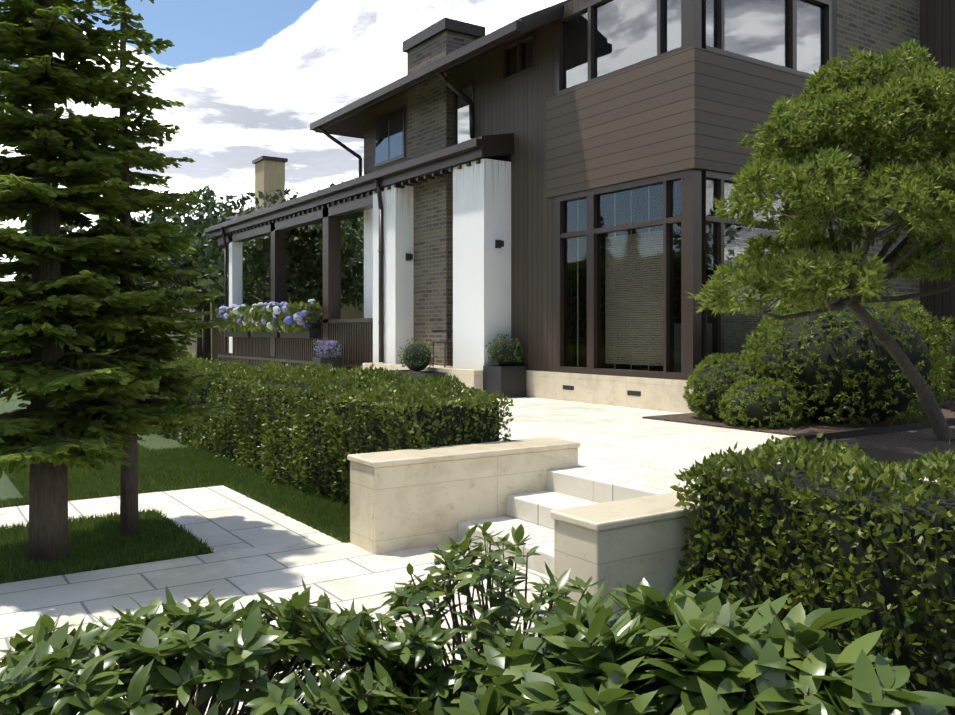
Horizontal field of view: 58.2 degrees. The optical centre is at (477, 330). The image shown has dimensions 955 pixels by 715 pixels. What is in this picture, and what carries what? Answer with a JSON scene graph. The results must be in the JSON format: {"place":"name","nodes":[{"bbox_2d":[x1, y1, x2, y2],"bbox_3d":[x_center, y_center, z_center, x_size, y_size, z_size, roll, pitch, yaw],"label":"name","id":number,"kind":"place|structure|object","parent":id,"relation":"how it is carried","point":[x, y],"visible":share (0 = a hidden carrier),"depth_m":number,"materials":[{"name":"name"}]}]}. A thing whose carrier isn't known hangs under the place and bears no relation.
{"place":"outdoors","nodes":[
{"label":"outdoors","id":0,"kind":"place"},
{"bbox_2d":[0,349,354,709],"bbox_3d":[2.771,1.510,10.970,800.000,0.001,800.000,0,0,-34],"label":"lawn","id":1,"kind":"structure","parent":0,"point":[10,490],"depth_m":11.51,"materials":[{"name":"green plant"}]},
{"bbox_2d":[0,256,15,308],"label":"conifer","id":2,"kind":"object","parent":1,"relation":"on","point":[3,276],"visible":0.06,"depth_m":58.80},
{"bbox_2d":[0,214,31,357],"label":"tree","id":3,"kind":"object","parent":1,"relation":"on","point":[28,222],"visible":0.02,"depth_m":34.17,"materials":[{"name":"green plant"}]},
{"bbox_2d":[0,224,151,348],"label":"garden tree","id":4,"kind":"object","parent":1,"relation":"on","point":[68,228],"depth_m":28.03,"materials":[{"name":"green plant"}]},
{"bbox_2d":[0,532,156,580],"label":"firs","id":5,"kind":"object","parent":1,"relation":"on","point":[68,564],"depth_m":5.47,"materials":[{"name":"green plant"}]},
{"bbox_2d":[94,196,118,349],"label":"tree","id":6,"kind":"object","parent":1,"relation":"on","point":[103,219],"depth_m":72.49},
{"bbox_2d":[0,485,327,552],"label":"paved path","id":7,"kind":"structure","parent":1,"relation":"on","point":[222,518],"depth_m":6.94,"materials":[{"name":"white stone"}]},
{"bbox_2d":[0,435,349,583],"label":"grass","id":8,"kind":"structure","parent":1,"relation":"on","point":[190,465],"depth_m":6.85,"materials":[{"name":"green plant"}]},
{"bbox_2d":[0,0,212,562],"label":"conifer tree","id":9,"kind":"object","parent":8,"relation":"on","point":[90,435],"depth_m":5.45,"materials":[{"name":"green plant"}]},
{"bbox_2d":[18,0,234,536],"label":"conifer tree","id":10,"kind":"object","parent":8,"relation":"on","point":[175,380],"depth_m":6.18,"materials":[{"name":"green plant"}]},
{"bbox_2d":[113,218,268,358],"bbox_3d":[-10.145,-1.288,30.650,4.949,5.596,6.640,0,0,2],"label":"garden tree","id":11,"kind":"object","parent":1,"relation":"on","point":[211,251],"depth_m":29.36,"materials":[{"name":"green plant"}]},
{"bbox_2d":[106,184,308,359],"bbox_3d":[-10.322,-2.100,33.385,7.525,7.220,5.950,0,0,-34],"label":"garden tree","id":12,"kind":"object","parent":1,"relation":"on","point":[207,207],"depth_m":33.03,"materials":[{"name":"green plant"}]},
{"bbox_2d":[212,205,269,262],"bbox_3d":[-9.523,-3.451,37.368,7.490,4.380,5.044,0,0,-68],"label":"garden tree","id":13,"kind":"object","parent":1,"relation":"on","point":[254,208],"depth_m":37.06,"materials":[{"name":"green plant"}]},
{"bbox_2d":[135,237,363,360],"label":"neighbour walls","id":14,"kind":"structure","parent":1,"relation":"on","point":[349,312],"depth_m":37.01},
{"bbox_2d":[196,206,357,241],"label":"neighbour roof","id":15,"kind":"structure","parent":14,"relation":"on","point":[236,216],"depth_m":36.27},
{"bbox_2d":[227,237,288,305],"bbox_3d":[-8.597,-1.381,35.729,6.541,5.784,7.538,0,0,-34],"label":"garden tree","id":16,"kind":"object","parent":1,"relation":"on","point":[251,303],"depth_m":34.05,"materials":[{"name":"green plant"}]},
{"bbox_2d":[199,225,363,313],"bbox_3d":[-6.042,-1.028,27.871,6.505,5.078,6.824,0,0,-34],"label":"garden tree","id":17,"kind":"object","parent":1,"relation":"on","point":[297,251],"depth_m":26.73,"materials":[{"name":"green plant"}]},
{"bbox_2d":[91,349,514,508],"bbox_3d":[-4.308,0.916,12.768,1.284,1.273,15.160,0,0,-34],"label":"hedge","id":18,"kind":"object","parent":1,"relation":"on","point":[404,391],"depth_m":7.70,"materials":[{"name":"green plant"}]},
{"bbox_2d":[255,217,363,316],"bbox_3d":[-5.761,-1.489,31.301,4.812,5.999,6.879,0,0,-11],"label":"garden tree","id":19,"kind":"object","parent":1,"relation":"on","point":[346,229],"depth_m":31.17,"materials":[{"name":"green plant"}]},
{"bbox_2d":[292,180,363,286],"bbox_3d":[-5.489,-2.687,38.616,8.188,8.396,9.988,0,0,-34],"label":"garden tree","id":20,"kind":"object","parent":1,"relation":"on","point":[313,225],"visible":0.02,"depth_m":36.87,"materials":[{"name":"green plant"}]},
{"bbox_2d":[350,223,363,280],"bbox_3d":[-1.164,-1.405,28.408,6.258,5.832,6.304,0,0,-34],"label":"garden tree","id":21,"kind":"object","parent":1,"relation":"on","point":[359,262],"depth_m":28.81,"materials":[{"name":"green plant"}]},
{"bbox_2d":[350,448,699,617],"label":"flank walls","id":22,"kind":"structure","parent":1,"relation":"on","point":[403,507],"depth_m":5.83,"materials":[{"name":"beige stone"}]},
{"bbox_2d":[347,437,699,531],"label":"flank caps","id":23,"kind":"object","parent":22,"relation":"on","point":[604,516],"visible":0.79,"depth_m":4.51,"materials":[{"name":"beige stone"}]},
{"bbox_2d":[670,428,954,714],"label":"hedge","id":24,"kind":"object","parent":1,"relation":"on","point":[854,463],"depth_m":3.54,"materials":[{"name":"green plant"}]},
{"bbox_2d":[817,425,954,456],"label":"bed mulch","id":25,"kind":"object","parent":1,"relation":"on","point":[922,441],"depth_m":7.53,"materials":[{"name":"brown soil"}]},
{"bbox_2d":[0,576,442,714],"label":"rhododendron","id":26,"kind":"object","parent":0,"point":[89,658],"depth_m":2.63,"materials":[{"name":"green plant"}]},
{"bbox_2d":[255,159,284,207],"bbox_3d":[-9.676,-6.189,39.968,1.000,3.300,1.200,0,0,-34],"label":"neighbour chimney","id":27,"kind":"object","parent":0,"point":[269,176],"visible":0.5,"depth_m":39.50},
{"bbox_2d":[252,156,287,163],"bbox_3d":[-9.676,-7.915,39.968,1.200,0.150,1.400,0,0,-34],"label":"chimney cap","id":28,"kind":"object","parent":27,"relation":"on","point":[261,158],"visible":0.64,"depth_m":39.45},
{"bbox_2d":[0,536,553,714],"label":"path","id":29,"kind":"structure","parent":0,"point":[341,574],"depth_m":5.07,"materials":[{"name":"white stone"}]},
{"bbox_2d":[458,490,597,575],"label":"steps","id":30,"kind":"structure","parent":29,"relation":"on","point":[530,512],"depth_m":5.97,"materials":[{"name":"white stone"}]},
{"bbox_2d":[0,0,564,280],"label":"sky","id":31,"kind":"structure","parent":0,"point":[251,78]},
{"bbox_2d":[364,208,372,317],"bbox_3d":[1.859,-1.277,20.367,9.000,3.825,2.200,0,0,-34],"label":"column","id":32,"kind":"structure","parent":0,"point":[368,263],"depth_m":18.58,"materials":[{"name":"white paint"}]},
{"bbox_2d":[431,319,452,367],"bbox_3d":[-0.511,0.210,15.209,0.440,0.850,0.470,0,0,-34],"label":"chair","id":33,"kind":"object","parent":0,"point":[445,342],"visible":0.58,"depth_m":15.24,"materials":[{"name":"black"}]},
{"bbox_2d":[402,17,484,52],"bbox_3d":[-0.664,-5.590,16.463,0.890,0.200,1.590,0,0,-34],"label":"chimney cap","id":34,"kind":"object","parent":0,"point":[436,29],"visible":0.5,"depth_m":15.91,"materials":[{"name":"metal"}]},
{"bbox_2d":[371,522,605,714],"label":"rhododendron","id":35,"kind":"object","parent":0,"point":[456,675],"depth_m":3.13,"materials":[{"name":"green plant"}]},
{"bbox_2d":[364,46,834,197],"bbox_3d":[3.865,-3.534,17.341,9.060,2.910,9.460,0,0,-34],"label":"wood siding","id":36,"kind":"object","parent":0,"point":[696,107],"visible":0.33,"depth_m":11.63,"materials":[{"name":"brown wood"}]},
{"bbox_2d":[376,0,919,365],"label":"brick wall","id":37,"kind":"structure","parent":0,"point":[878,27],"depth_m":13.86,"materials":[{"name":"brown brick"}]},
{"bbox_2d":[563,180,777,395],"bbox_3d":[3.859,-1.964,17.373,9.034,6.050,8.800,0,0,-34],"label":"house interior","id":38,"kind":"object","parent":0,"point":[629,392],"visible":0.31,"depth_m":14.35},
{"bbox_2d":[442,574,954,714],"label":"rhododendron","id":39,"kind":"object","parent":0,"point":[766,657],"depth_m":1.96,"materials":[{"name":"green plant"}]},
{"bbox_2d":[453,395,945,502],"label":"terrace","id":40,"kind":"structure","parent":0,"point":[626,453],"depth_m":8.16,"materials":[{"name":"white stone"}]},
{"bbox_2d":[218,191,372,371],"bbox_3d":[-4.803,-0.884,21.481,0.300,3.850,10.100,0,0,-34],"label":"porch railing","id":41,"kind":"object","parent":40,"relation":"on","point":[354,337],"visible":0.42,"depth_m":19.42,"materials":[{"name":"brown wood"}]},
{"bbox_2d":[225,328,318,337],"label":"flower boxes","id":42,"kind":"object","parent":41,"relation":"attached to","point":[312,333],"visible":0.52,"depth_m":20.69,"materials":[{"name":"brown wood"}]},
{"bbox_2d":[214,299,322,333],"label":"hydrangea flowers","id":43,"kind":"object","parent":42,"relation":"on","point":[288,319],"visible":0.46,"depth_m":20.20,"materials":[{"name":"blue plant"}]},
{"bbox_2d":[311,357,341,368],"bbox_3d":[-3.204,0.810,18.217,0.500,0.500,0.500,0,0,-34],"label":"planter box","id":44,"kind":"object","parent":40,"relation":"on","point":[336,362],"visible":0.38,"depth_m":18.05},
{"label":"planter soil","id":45,"kind":"structure","parent":44,"relation":"in","visible":0},
{"bbox_2d":[312,340,340,357],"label":"flowers","id":46,"kind":"object","parent":45,"relation":"on","point":[327,345],"visible":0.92,"depth_m":18.12,"materials":[{"name":"purple plant"}]},
{"bbox_2d":[391,370,445,393],"bbox_3d":[-1.050,0.880,14.845,0.440,0.360,1.300,0,0,-34],"label":"planter","id":47,"kind":"object","parent":40,"relation":"on","point":[426,373],"visible":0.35,"depth_m":14.47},
{"bbox_2d":[397,338,436,370],"bbox_3d":[-1.051,0.408,14.826,0.685,0.587,0.742,0,0,-34],"label":"topiary","id":48,"kind":"object","parent":47,"relation":"in","point":[414,357],"depth_m":14.67,"materials":[{"name":"green plant"}]},
{"bbox_2d":[363,363,482,396],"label":"entrance platform","id":49,"kind":"structure","parent":40,"relation":"on","point":[471,377],"depth_m":14.25,"materials":[{"name":"stone"}]},
{"bbox_2d":[229,158,510,369],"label":"white columns","id":50,"kind":"structure","parent":49,"relation":"on","point":[481,262],"depth_m":14.44,"materials":[{"name":"paint"}]},
{"bbox_2d":[221,72,474,361],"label":"downpipes","id":51,"kind":"object","parent":50,"relation":"attached to","point":[456,90],"visible":0.94,"depth_m":16.77,"materials":[{"name":"metal"}]},
{"bbox_2d":[406,253,412,260],"bbox_3d":[-1.312,-1.429,16.539,0.120,0.140,0.100,0,0,-34],"label":"wall light","id":52,"kind":"object","parent":50,"relation":"attached to","point":[409,256],"visible":1,"depth_m":16.51,"materials":[{"name":"black metal"}]},
{"bbox_2d":[495,240,503,247],"bbox_3d":[0.366,-1.429,14.052,0.120,0.140,0.100,0,0,-34],"label":"wall light","id":53,"kind":"object","parent":50,"relation":"attached to","point":[499,243],"visible":1,"depth_m":14.02,"materials":[{"name":"black metal"}]},
{"bbox_2d":[483,365,525,397],"bbox_3d":[0.436,0.810,13.858,0.500,0.500,0.500,0,0,-34],"label":"planter","id":54,"kind":"object","parent":40,"relation":"on","point":[509,381],"visible":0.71,"depth_m":13.67,"materials":[{"name":"grey concrete"}]},
{"bbox_2d":[485,333,524,365],"bbox_3d":[0.442,0.299,13.878,0.631,0.547,0.726,0,0,-34],"label":"topiary","id":55,"kind":"object","parent":54,"relation":"in","point":[506,352],"depth_m":13.71,"materials":[{"name":"green plant"}]},
{"bbox_2d":[526,370,695,412],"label":"foundation wall","id":56,"kind":"structure","parent":40,"relation":"on","point":[662,394],"depth_m":12.21,"materials":[{"name":"beige stone"}]},
{"bbox_2d":[453,0,954,394],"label":"wall siding","id":57,"kind":"object","parent":40,"relation":"on","point":[516,106],"visible":0.29,"depth_m":13.95,"materials":[{"name":"brown wood"}]},
{"bbox_2d":[204,133,513,240],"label":"porch roof","id":58,"kind":"structure","parent":57,"relation":"attached to","point":[438,163],"depth_m":16.50,"materials":[{"name":"metal"}]},
{"bbox_2d":[315,0,572,138],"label":"roof","id":59,"kind":"structure","parent":57,"relation":"attached to","point":[351,124],"depth_m":14.80,"materials":[{"name":"metal"}]},
{"bbox_2d":[310,20,522,130],"bbox_3d":[-1.519,-4.510,15.826,0.120,0.140,7.650,0,0,-34],"label":"roof gutter","id":60,"kind":"object","parent":59,"relation":"attached to","point":[489,39],"visible":1,"depth_m":14.79,"materials":[{"name":"metal"}]},
{"bbox_2d":[375,0,831,379],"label":"window frames","id":61,"kind":"structure","parent":57,"relation":"attached to","point":[693,218],"depth_m":11.45,"materials":[{"name":"black metal"}]},
{"bbox_2d":[564,179,788,371],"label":"window","id":62,"kind":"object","parent":61,"relation":"in","point":[638,281],"visible":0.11,"depth_m":11.90,"materials":[{"name":"clear glass"}]},
{"bbox_2d":[577,186,768,368],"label":"glazing bars","id":63,"kind":"object","parent":57,"relation":"attached to","point":[631,282],"depth_m":12.29,"materials":[{"name":"black metal"}]},
{"bbox_2d":[605,229,779,365],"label":"blinds","id":64,"kind":"object","parent":57,"relation":"attached to","point":[635,247],"depth_m":12.00,"materials":[{"name":"beige"}]},
{"bbox_2d":[642,394,954,435],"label":"mulch bed","id":65,"kind":"object","parent":40,"relation":"on","point":[817,427],"visible":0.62,"depth_m":9.54,"materials":[{"name":"brown soil"}]},
{"bbox_2d":[682,351,770,420],"bbox_3d":[3.023,0.653,10.202,1.186,0.857,1.150,0,0,-34],"label":"globe","id":66,"kind":"object","parent":65,"relation":"on","point":[699,369],"depth_m":9.95,"materials":[{"name":"green plant"}]},
{"bbox_2d":[718,375,803,428],"bbox_3d":[3.136,0.802,9.460,0.945,0.640,0.955,0,0,-34],"label":"globe","id":67,"kind":"object","parent":65,"relation":"on","point":[795,408],"depth_m":9.22,"materials":[{"name":"green plant"}]},
{"bbox_2d":[687,37,954,440],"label":"pine","id":68,"kind":"object","parent":65,"relation":"on","point":[882,121],"depth_m":7.46,"materials":[{"name":"green plant"}]},
{"bbox_2d":[739,292,951,426],"bbox_3d":[4.312,0.284,10.052,2.441,1.678,2.441,0,0,-34],"label":"bush","id":69,"kind":"object","parent":65,"relation":"on","point":[865,342],"depth_m":9.34,"materials":[{"name":"green plant"}]},
{"bbox_2d":[929,316,954,403],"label":"bush","id":70,"kind":"object","parent":65,"relation":"on","point":[950,331],"depth_m":11.21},
{"bbox_2d":[789,419,954,477],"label":"bed edging","id":71,"kind":"object","parent":40,"relation":"on","point":[885,455],"depth_m":7.63,"materials":[{"name":"metal"}]}
]}

